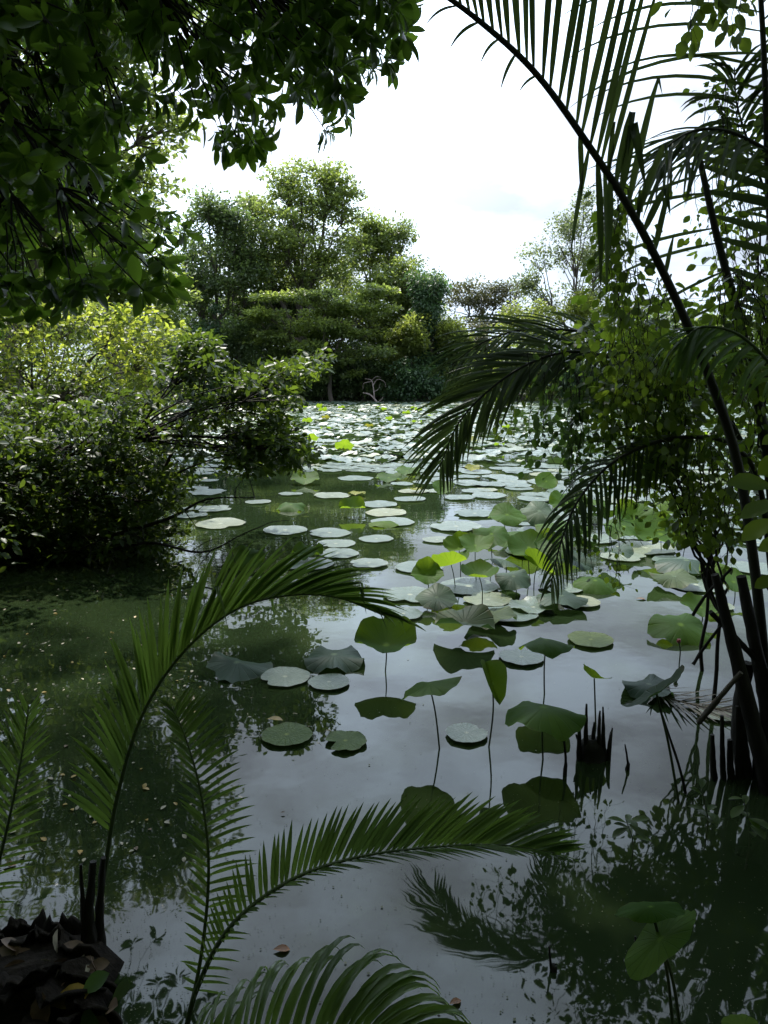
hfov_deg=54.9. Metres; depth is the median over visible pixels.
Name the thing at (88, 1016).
fallen leaf
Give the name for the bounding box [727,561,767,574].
lotus pad
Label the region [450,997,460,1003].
fallen leaf
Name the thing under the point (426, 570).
lotus leaf
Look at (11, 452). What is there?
pondside shrub
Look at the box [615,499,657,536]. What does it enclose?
lotus leaf
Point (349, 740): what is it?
lotus pad
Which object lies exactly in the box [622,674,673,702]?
lotus leaf
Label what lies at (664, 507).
lotus leaf
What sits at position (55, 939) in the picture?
fallen leaf
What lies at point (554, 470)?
lotus pad
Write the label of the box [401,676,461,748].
lotus leaf
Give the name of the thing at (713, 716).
lotus pad
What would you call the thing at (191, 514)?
lotus pad
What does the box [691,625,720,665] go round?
dead twig
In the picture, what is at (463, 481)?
lotus pad
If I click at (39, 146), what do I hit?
overhanging tree
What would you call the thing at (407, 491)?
lotus pad
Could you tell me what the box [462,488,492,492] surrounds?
lotus pad
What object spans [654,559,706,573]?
lotus leaf
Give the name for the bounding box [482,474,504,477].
lotus pad
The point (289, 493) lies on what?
lotus pad
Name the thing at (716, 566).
lotus leaf
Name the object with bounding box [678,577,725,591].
lotus pad
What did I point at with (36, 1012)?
fallen leaf
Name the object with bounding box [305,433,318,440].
lotus leaf
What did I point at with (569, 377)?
shrub
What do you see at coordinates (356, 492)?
lotus leaf
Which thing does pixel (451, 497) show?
lotus pad
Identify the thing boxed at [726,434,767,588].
broadleaf plant
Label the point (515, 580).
lotus leaf
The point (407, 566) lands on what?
lotus pad
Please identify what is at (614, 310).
hanging vine
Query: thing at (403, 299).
rounded tree
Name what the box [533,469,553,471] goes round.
lotus pad
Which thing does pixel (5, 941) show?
fallen leaf
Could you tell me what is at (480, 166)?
sky
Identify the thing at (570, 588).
lotus pad
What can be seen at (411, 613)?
lotus pad
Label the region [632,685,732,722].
dead frond
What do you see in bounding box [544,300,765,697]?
climbing plant
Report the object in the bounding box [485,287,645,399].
bushy tree
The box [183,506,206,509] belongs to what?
lotus pad
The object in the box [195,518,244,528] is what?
lotus pad
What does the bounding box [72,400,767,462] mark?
lotus pads
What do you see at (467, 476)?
lotus pad
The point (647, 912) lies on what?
lotus leaf
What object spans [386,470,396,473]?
lotus pad
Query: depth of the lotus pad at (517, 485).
12.71 m
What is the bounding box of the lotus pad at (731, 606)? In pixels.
[728,603,734,609]
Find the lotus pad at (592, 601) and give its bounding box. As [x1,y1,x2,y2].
[577,595,600,606]
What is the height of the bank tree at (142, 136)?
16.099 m
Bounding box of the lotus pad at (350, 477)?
[338,475,372,480]
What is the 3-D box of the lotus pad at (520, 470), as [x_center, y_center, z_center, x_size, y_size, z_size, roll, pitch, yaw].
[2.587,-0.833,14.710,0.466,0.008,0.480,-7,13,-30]
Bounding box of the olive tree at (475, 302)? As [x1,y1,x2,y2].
[441,272,530,334]
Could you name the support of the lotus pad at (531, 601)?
on the water
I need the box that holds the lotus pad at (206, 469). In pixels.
[188,468,215,471]
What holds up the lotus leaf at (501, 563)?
on the water
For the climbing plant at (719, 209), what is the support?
attached to the clumping palm at (748, 722)
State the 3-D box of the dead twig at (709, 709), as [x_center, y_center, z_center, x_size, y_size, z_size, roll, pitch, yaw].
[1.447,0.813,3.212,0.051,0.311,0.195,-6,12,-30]
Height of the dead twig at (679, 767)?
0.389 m
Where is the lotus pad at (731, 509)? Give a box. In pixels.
[701,506,732,511]
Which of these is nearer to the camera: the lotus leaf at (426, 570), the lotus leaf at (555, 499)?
the lotus leaf at (426, 570)
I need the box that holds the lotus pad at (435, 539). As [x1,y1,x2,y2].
[422,536,445,542]
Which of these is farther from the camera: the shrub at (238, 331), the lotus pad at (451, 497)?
the shrub at (238, 331)
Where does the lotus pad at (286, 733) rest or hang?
on the water
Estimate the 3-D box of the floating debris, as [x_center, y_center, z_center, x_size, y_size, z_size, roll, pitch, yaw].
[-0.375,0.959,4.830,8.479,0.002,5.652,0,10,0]
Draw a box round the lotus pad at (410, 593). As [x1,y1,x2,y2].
[384,586,425,601]
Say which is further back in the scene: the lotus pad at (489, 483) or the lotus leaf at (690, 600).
the lotus pad at (489, 483)
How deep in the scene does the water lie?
3.36 m
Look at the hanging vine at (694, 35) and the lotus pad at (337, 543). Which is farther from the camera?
the lotus pad at (337, 543)
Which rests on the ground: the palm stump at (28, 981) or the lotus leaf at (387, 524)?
the palm stump at (28, 981)
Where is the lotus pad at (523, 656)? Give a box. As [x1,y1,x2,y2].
[499,648,543,664]
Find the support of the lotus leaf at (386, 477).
on the water
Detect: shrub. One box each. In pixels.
[0,296,205,437]
[0,325,337,574]
[0,362,47,572]
[132,306,199,400]
[182,301,239,395]
[213,312,269,389]
[254,344,302,367]
[300,348,354,401]
[332,338,393,400]
[376,308,432,375]
[376,350,448,401]
[430,343,484,401]
[431,312,476,363]
[469,317,511,374]
[484,350,559,401]
[538,362,605,398]
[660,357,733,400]
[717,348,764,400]
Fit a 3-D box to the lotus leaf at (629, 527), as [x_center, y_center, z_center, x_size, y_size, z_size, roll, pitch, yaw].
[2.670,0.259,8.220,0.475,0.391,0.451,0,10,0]
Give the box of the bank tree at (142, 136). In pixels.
[1,0,209,424]
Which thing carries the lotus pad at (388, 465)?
on the water
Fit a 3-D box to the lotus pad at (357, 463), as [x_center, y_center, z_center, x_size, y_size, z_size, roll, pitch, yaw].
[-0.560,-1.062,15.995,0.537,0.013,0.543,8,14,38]
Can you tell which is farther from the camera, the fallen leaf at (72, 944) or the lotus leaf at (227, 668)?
the lotus leaf at (227, 668)
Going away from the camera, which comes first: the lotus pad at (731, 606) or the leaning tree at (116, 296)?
the lotus pad at (731, 606)
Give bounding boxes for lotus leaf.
[206,651,272,682]
[226,545,264,570]
[276,502,304,511]
[290,471,319,484]
[291,541,322,560]
[302,417,312,421]
[303,645,363,672]
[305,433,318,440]
[335,439,353,449]
[338,496,364,515]
[349,491,365,494]
[354,616,416,670]
[369,521,397,527]
[375,472,401,482]
[395,465,419,474]
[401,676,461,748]
[410,556,443,587]
[415,583,457,610]
[431,550,468,585]
[432,480,453,500]
[434,604,494,628]
[443,530,466,576]
[459,532,493,579]
[460,558,498,603]
[465,464,479,470]
[465,605,516,629]
[472,526,509,556]
[481,660,506,746]
[484,558,521,572]
[488,502,526,526]
[495,569,530,595]
[496,531,521,546]
[505,701,586,759]
[507,529,551,576]
[519,637,574,694]
[520,501,559,526]
[524,548,557,585]
[534,528,574,560]
[535,472,557,488]
[535,520,587,534]
[536,589,587,608]
[549,490,586,512]
[559,550,595,578]
[573,576,616,594]
[577,499,604,506]
[583,664,609,727]
[595,544,633,566]
[603,515,640,540]
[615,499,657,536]
[615,901,684,1023]
[622,665,684,801]
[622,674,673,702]
[624,910,695,1023]
[635,510,687,548]
[647,613,710,645]
[648,569,698,588]
[654,501,684,514]
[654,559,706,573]
[680,592,716,619]
[699,563,724,570]
[716,566,750,597]
[721,1014,757,1023]
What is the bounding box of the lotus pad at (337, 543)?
[317,539,354,546]
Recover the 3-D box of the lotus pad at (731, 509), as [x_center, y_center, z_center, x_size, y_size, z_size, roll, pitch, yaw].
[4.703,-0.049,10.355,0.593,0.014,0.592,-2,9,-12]
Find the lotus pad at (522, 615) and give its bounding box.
[487,604,537,620]
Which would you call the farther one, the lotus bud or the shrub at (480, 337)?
the shrub at (480, 337)
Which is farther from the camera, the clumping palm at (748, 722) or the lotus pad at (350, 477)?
the lotus pad at (350, 477)
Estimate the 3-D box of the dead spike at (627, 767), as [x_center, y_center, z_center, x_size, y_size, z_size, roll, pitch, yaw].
[1.137,1.194,3.464,0.032,0.228,0.023,-3,11,-18]
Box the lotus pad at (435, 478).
[431,477,455,480]
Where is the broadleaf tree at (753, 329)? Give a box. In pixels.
[710,307,764,350]
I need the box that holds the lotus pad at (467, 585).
[440,577,498,593]
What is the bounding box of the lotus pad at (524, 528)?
[517,526,555,531]
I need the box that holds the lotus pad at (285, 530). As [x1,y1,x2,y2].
[263,525,306,534]
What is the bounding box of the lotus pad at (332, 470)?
[321,469,341,471]
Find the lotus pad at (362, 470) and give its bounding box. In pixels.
[345,468,374,471]
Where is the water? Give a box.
[0,401,767,1023]
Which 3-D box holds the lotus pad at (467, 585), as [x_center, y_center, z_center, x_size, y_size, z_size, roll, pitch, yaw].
[0.735,0.646,6.481,0.527,0.012,0.530,-5,11,-23]
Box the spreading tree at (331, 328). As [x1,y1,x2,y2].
[233,280,404,401]
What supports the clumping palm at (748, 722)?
on the ground
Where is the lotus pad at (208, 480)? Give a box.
[196,479,218,480]
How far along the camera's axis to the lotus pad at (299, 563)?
7.29 m
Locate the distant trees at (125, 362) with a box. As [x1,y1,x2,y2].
[1,321,756,386]
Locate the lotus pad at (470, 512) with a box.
[454,509,490,516]
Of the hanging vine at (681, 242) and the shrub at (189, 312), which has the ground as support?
the shrub at (189, 312)
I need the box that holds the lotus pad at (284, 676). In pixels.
[261,667,309,686]
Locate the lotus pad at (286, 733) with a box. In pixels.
[261,722,312,745]
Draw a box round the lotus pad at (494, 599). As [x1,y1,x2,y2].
[463,592,511,605]
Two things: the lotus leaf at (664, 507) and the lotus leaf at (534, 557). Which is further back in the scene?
the lotus leaf at (664, 507)
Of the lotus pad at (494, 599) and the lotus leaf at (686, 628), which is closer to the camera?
the lotus leaf at (686, 628)
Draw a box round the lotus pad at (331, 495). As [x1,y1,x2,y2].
[314,492,349,497]
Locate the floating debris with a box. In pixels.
[0,570,764,1023]
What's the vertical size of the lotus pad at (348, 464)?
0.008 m
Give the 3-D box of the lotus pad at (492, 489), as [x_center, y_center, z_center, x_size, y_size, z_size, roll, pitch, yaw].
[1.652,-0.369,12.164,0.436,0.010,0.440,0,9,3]
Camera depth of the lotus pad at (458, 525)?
9.12 m
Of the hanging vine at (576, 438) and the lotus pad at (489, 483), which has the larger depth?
the lotus pad at (489, 483)
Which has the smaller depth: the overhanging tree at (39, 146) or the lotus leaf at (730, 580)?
the overhanging tree at (39, 146)
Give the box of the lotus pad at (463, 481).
[455,480,475,483]
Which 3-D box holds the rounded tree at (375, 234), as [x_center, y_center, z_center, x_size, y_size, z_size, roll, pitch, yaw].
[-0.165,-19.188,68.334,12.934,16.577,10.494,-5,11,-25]
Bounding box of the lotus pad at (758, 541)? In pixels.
[743,539,762,545]
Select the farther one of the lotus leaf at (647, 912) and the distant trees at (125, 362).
the distant trees at (125, 362)
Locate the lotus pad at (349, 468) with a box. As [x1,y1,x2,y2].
[338,467,360,469]
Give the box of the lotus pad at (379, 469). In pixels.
[374,468,393,470]
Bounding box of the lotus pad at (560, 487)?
[553,485,583,488]
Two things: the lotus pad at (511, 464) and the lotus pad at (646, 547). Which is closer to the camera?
the lotus pad at (646, 547)
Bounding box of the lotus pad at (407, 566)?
[395,561,442,571]
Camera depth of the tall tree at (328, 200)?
61.51 m
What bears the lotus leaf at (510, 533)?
on the water
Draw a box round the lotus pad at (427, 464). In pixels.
[407,463,429,466]
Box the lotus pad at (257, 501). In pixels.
[245,499,270,503]
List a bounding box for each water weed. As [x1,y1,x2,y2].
[608,814,651,869]
[687,778,719,849]
[729,795,767,869]
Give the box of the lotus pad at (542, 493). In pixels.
[533,492,564,497]
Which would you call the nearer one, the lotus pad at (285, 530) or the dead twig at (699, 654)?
the dead twig at (699, 654)
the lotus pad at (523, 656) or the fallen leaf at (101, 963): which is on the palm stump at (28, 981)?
the fallen leaf at (101, 963)
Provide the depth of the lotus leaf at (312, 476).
12.92 m
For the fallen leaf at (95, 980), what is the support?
on the palm stump at (28, 981)
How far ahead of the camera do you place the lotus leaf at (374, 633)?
4.64 m
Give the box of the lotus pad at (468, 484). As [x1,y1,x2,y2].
[454,481,488,485]
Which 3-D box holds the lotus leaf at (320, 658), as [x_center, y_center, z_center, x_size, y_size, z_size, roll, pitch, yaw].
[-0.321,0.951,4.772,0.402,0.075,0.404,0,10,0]
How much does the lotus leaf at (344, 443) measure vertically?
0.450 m
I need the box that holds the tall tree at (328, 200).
[186,154,398,394]
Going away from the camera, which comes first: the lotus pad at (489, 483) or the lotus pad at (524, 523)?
the lotus pad at (524, 523)
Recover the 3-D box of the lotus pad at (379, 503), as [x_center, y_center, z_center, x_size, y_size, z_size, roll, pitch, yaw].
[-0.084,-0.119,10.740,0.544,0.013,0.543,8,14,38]
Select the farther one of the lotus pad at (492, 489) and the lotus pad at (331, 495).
the lotus pad at (492, 489)
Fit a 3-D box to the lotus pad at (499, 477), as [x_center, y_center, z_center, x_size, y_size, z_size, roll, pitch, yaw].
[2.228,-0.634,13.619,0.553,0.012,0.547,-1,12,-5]
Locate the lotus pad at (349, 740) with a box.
[325,730,366,749]
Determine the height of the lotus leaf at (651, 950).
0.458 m
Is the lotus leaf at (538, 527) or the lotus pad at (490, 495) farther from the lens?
the lotus pad at (490, 495)
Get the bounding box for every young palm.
[0,689,58,917]
[57,535,426,945]
[159,686,583,1023]
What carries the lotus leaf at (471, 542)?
on the water
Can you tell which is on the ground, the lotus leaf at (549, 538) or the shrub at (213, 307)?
the shrub at (213, 307)
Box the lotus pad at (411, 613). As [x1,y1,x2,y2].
[392,607,421,618]
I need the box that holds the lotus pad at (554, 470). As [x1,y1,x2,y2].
[547,469,570,471]
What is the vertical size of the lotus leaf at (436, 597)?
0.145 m
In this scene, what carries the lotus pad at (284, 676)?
on the water
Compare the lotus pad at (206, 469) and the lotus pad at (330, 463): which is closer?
the lotus pad at (206, 469)
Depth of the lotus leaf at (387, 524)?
9.17 m
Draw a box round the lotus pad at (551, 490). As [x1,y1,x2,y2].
[547,488,570,492]
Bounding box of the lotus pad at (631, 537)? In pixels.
[621,535,637,538]
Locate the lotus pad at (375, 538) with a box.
[359,535,393,541]
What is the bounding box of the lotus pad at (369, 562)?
[350,558,387,566]
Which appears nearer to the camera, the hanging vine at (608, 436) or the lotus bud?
the hanging vine at (608, 436)
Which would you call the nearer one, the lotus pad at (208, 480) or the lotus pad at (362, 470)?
the lotus pad at (208, 480)
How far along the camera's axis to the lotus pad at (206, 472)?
14.27 m
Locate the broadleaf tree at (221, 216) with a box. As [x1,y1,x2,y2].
[144,183,283,395]
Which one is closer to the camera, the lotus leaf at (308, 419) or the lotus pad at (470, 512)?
the lotus pad at (470, 512)
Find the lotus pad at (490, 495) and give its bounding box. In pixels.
[472,492,506,497]
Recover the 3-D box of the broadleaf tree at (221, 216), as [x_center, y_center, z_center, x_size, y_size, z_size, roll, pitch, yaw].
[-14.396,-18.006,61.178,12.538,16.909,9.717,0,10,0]
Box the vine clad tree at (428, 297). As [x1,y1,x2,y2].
[402,265,453,400]
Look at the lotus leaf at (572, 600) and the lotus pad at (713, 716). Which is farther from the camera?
the lotus leaf at (572, 600)
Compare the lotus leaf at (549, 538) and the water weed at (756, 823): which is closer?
the water weed at (756, 823)
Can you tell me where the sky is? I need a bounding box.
[0,0,767,380]
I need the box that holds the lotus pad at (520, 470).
[502,469,525,471]
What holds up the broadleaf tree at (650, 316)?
on the ground
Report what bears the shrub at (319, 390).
on the ground
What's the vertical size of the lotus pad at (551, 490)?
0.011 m
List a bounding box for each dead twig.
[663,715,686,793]
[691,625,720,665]
[692,568,732,615]
[696,671,742,724]
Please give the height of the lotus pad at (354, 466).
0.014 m
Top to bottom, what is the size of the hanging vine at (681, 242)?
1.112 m
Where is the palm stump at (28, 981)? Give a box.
[0,908,123,1023]
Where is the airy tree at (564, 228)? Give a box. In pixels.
[506,185,638,358]
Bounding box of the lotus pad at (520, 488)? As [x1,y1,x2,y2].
[505,487,533,489]
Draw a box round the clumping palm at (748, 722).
[388,0,767,796]
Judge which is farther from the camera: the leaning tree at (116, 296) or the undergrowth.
the undergrowth
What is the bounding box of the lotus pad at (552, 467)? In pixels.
[542,465,563,467]
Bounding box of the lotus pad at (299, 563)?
[286,557,333,568]
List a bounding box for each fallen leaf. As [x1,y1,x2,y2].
[0,944,16,955]
[1,937,20,952]
[5,959,23,966]
[11,948,28,955]
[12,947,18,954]
[30,992,50,1021]
[51,983,87,1008]
[53,929,57,952]
[64,940,83,948]
[80,1009,98,1023]
[83,970,108,993]
[87,957,109,969]
[105,997,117,1014]
[113,978,128,1000]
[268,716,281,719]
[273,944,289,950]
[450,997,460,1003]
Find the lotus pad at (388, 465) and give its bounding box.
[375,464,396,467]
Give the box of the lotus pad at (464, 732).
[445,723,487,741]
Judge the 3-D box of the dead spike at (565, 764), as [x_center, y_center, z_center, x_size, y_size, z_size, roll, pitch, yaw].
[0.831,1.151,3.406,0.027,0.334,0.030,-10,14,-44]
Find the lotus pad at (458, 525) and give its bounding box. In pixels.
[430,521,480,530]
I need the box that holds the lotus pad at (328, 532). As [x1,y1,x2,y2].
[310,528,350,536]
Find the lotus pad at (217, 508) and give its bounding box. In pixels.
[193,505,230,511]
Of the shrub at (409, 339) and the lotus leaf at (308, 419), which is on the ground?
the shrub at (409, 339)
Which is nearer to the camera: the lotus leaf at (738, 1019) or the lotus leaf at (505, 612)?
the lotus leaf at (738, 1019)
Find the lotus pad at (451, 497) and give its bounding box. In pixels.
[445,495,474,499]
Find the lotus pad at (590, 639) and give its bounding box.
[568,631,613,646]
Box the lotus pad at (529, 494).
[520,492,546,495]
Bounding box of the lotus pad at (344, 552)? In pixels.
[321,548,358,557]
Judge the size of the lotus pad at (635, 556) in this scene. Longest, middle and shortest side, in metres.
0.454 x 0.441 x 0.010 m
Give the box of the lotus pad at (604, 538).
[573,533,617,542]
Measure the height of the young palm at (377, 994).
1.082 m
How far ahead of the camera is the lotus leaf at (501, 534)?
7.37 m
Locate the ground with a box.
[0,381,746,567]
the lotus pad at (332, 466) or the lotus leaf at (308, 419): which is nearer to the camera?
the lotus pad at (332, 466)
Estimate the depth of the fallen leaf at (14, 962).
2.16 m
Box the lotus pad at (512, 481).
[497,479,527,482]
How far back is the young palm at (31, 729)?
2.32 m
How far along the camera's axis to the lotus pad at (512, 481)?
13.15 m
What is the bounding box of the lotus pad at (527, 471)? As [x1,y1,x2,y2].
[505,469,532,473]
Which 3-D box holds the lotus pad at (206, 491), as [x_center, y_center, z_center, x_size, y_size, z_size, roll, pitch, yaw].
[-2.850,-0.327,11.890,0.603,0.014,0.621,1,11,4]
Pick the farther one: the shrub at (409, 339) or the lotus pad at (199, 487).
the shrub at (409, 339)
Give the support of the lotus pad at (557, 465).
on the water
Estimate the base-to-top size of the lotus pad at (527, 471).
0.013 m
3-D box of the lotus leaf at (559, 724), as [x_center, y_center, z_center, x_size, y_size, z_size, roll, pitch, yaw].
[0.759,1.107,3.527,0.373,0.377,0.375,0,10,0]
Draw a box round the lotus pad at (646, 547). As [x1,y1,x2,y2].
[615,540,675,553]
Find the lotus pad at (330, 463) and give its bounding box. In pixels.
[326,462,349,464]
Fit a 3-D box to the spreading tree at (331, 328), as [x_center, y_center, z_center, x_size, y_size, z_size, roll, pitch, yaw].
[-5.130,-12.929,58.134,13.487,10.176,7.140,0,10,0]
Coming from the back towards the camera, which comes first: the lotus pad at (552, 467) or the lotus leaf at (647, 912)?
the lotus pad at (552, 467)
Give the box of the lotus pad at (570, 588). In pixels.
[538,579,581,592]
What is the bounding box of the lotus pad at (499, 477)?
[489,475,518,479]
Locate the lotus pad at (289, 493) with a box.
[278,492,302,494]
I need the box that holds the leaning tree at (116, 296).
[38,195,202,404]
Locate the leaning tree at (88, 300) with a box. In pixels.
[0,212,108,350]
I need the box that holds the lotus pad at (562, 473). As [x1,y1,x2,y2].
[551,472,570,474]
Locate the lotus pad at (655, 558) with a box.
[652,555,687,560]
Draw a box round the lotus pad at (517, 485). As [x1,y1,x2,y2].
[501,483,530,486]
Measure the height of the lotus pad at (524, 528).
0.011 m
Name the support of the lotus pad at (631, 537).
on the water
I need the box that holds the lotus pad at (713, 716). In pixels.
[699,705,731,720]
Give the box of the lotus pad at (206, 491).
[188,489,226,494]
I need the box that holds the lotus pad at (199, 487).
[181,486,208,488]
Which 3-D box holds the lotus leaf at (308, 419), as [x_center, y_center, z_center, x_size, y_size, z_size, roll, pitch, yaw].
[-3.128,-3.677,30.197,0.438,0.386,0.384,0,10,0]
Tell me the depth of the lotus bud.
4.75 m
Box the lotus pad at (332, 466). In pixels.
[321,464,349,467]
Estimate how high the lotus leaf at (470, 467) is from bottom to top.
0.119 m
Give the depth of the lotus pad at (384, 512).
10.05 m
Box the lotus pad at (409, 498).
[394,496,425,500]
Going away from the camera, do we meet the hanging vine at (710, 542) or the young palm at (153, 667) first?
the young palm at (153, 667)
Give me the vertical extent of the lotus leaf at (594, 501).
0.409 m
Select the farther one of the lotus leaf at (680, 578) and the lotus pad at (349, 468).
the lotus pad at (349, 468)
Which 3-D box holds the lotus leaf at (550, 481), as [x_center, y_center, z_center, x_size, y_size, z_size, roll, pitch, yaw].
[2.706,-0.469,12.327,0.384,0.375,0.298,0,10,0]
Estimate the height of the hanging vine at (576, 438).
1.326 m
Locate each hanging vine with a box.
[484,360,541,440]
[503,344,614,575]
[571,176,669,350]
[572,318,710,528]
[576,516,642,596]
[581,269,697,431]
[645,432,767,592]
[650,0,756,61]
[672,79,767,313]
[683,266,767,477]
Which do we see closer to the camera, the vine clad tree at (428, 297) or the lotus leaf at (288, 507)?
the lotus leaf at (288, 507)
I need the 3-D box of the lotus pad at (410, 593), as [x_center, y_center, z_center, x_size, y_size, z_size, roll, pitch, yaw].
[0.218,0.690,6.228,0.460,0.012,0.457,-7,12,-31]
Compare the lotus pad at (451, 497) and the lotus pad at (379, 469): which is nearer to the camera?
the lotus pad at (451, 497)
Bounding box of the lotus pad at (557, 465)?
[543,464,562,466]
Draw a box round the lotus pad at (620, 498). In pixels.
[603,496,639,502]
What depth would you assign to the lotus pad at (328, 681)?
4.44 m
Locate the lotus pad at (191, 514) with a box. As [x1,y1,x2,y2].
[171,512,207,517]
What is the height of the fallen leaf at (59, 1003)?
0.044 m
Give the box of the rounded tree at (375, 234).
[317,206,451,390]
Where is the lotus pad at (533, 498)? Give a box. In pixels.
[517,495,548,500]
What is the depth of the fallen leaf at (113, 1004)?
2.04 m
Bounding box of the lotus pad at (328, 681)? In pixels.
[308,673,349,689]
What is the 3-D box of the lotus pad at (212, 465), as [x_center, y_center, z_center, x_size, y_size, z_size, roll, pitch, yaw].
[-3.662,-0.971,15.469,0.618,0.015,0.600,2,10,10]
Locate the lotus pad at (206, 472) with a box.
[193,471,213,474]
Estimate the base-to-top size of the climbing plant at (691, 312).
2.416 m
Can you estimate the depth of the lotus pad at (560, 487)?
12.40 m
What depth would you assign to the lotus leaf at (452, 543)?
6.84 m
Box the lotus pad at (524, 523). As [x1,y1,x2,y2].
[519,521,529,524]
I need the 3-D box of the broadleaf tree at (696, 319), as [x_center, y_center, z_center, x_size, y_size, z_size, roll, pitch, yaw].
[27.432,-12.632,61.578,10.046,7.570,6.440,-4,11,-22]
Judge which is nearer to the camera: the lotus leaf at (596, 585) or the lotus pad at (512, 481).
the lotus leaf at (596, 585)
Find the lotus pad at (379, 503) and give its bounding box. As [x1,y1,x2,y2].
[365,500,396,506]
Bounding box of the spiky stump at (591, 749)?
[575,704,612,763]
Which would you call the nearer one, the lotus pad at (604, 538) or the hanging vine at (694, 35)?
the hanging vine at (694, 35)
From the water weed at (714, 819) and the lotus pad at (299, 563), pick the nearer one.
the water weed at (714, 819)
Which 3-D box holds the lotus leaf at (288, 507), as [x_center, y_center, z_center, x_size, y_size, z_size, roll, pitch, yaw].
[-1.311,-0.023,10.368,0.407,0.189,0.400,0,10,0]
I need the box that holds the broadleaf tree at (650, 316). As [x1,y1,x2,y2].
[626,307,678,346]
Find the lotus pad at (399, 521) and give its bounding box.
[371,517,414,525]
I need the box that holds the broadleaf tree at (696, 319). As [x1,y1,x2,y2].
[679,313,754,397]
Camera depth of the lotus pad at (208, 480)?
13.25 m
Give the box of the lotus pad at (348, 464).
[334,463,352,465]
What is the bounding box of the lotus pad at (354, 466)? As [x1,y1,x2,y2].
[350,465,378,468]
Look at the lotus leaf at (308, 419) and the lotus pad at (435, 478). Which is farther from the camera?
the lotus leaf at (308, 419)
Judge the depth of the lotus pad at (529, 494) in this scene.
11.62 m
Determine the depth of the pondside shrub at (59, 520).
7.28 m
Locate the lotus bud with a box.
[676,639,680,662]
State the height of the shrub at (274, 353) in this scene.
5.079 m
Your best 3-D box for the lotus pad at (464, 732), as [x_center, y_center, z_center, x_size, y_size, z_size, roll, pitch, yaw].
[0.424,1.130,3.792,0.218,0.006,0.217,2,10,8]
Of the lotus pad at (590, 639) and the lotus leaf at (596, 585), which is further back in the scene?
the lotus leaf at (596, 585)
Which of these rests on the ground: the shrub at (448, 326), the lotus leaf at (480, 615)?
the shrub at (448, 326)
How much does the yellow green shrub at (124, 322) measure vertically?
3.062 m
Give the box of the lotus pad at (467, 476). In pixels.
[454,475,479,477]
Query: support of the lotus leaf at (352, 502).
on the water
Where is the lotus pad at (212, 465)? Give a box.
[195,464,223,466]
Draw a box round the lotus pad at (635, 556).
[600,552,645,560]
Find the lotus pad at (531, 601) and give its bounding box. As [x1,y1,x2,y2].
[508,596,558,613]
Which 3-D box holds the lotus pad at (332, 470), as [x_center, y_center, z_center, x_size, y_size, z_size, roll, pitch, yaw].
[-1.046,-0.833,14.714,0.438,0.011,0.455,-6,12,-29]
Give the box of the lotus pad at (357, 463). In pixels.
[347,461,370,464]
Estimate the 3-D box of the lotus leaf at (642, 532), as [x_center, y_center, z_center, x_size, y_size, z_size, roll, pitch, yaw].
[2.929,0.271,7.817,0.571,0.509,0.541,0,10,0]
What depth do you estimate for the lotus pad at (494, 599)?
6.09 m
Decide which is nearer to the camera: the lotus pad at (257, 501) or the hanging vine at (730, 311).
the hanging vine at (730, 311)
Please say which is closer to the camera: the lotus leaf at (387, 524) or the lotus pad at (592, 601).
the lotus pad at (592, 601)
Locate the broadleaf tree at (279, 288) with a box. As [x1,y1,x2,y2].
[208,261,345,357]
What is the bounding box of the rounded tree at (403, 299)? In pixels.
[357,251,447,355]
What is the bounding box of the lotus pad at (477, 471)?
[461,470,491,473]
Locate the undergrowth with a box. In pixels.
[86,288,746,400]
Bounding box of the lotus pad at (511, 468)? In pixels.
[502,467,528,469]
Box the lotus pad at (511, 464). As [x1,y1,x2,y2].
[496,463,519,465]
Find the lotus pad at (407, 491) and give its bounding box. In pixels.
[398,489,429,492]
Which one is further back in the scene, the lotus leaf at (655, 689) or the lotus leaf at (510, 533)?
the lotus leaf at (510, 533)
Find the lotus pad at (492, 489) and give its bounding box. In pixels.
[478,488,497,490]
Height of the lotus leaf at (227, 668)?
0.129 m
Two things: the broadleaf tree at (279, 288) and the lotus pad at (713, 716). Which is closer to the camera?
the lotus pad at (713, 716)
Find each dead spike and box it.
[548,945,556,972]
[563,741,567,775]
[624,744,629,769]
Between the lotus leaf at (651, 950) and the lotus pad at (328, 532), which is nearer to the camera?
the lotus leaf at (651, 950)
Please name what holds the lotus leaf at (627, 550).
on the water
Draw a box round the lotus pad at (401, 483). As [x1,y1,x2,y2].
[391,482,412,484]
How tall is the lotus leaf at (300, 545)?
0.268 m
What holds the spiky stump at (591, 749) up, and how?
in the water
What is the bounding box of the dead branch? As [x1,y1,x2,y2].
[363,376,385,401]
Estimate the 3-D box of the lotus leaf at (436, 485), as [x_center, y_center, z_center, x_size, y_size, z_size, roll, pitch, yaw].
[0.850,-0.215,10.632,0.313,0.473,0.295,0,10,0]
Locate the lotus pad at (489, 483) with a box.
[472,481,504,485]
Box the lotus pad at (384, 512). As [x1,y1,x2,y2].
[365,508,405,515]
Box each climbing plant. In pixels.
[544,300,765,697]
[591,279,767,670]
[683,64,767,589]
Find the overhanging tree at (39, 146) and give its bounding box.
[0,0,425,344]
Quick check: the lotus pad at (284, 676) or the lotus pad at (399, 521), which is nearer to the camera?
the lotus pad at (284, 676)
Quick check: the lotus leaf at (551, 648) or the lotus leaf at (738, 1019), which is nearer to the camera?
the lotus leaf at (738, 1019)
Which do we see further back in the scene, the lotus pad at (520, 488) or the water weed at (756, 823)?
the lotus pad at (520, 488)
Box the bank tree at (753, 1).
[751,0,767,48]

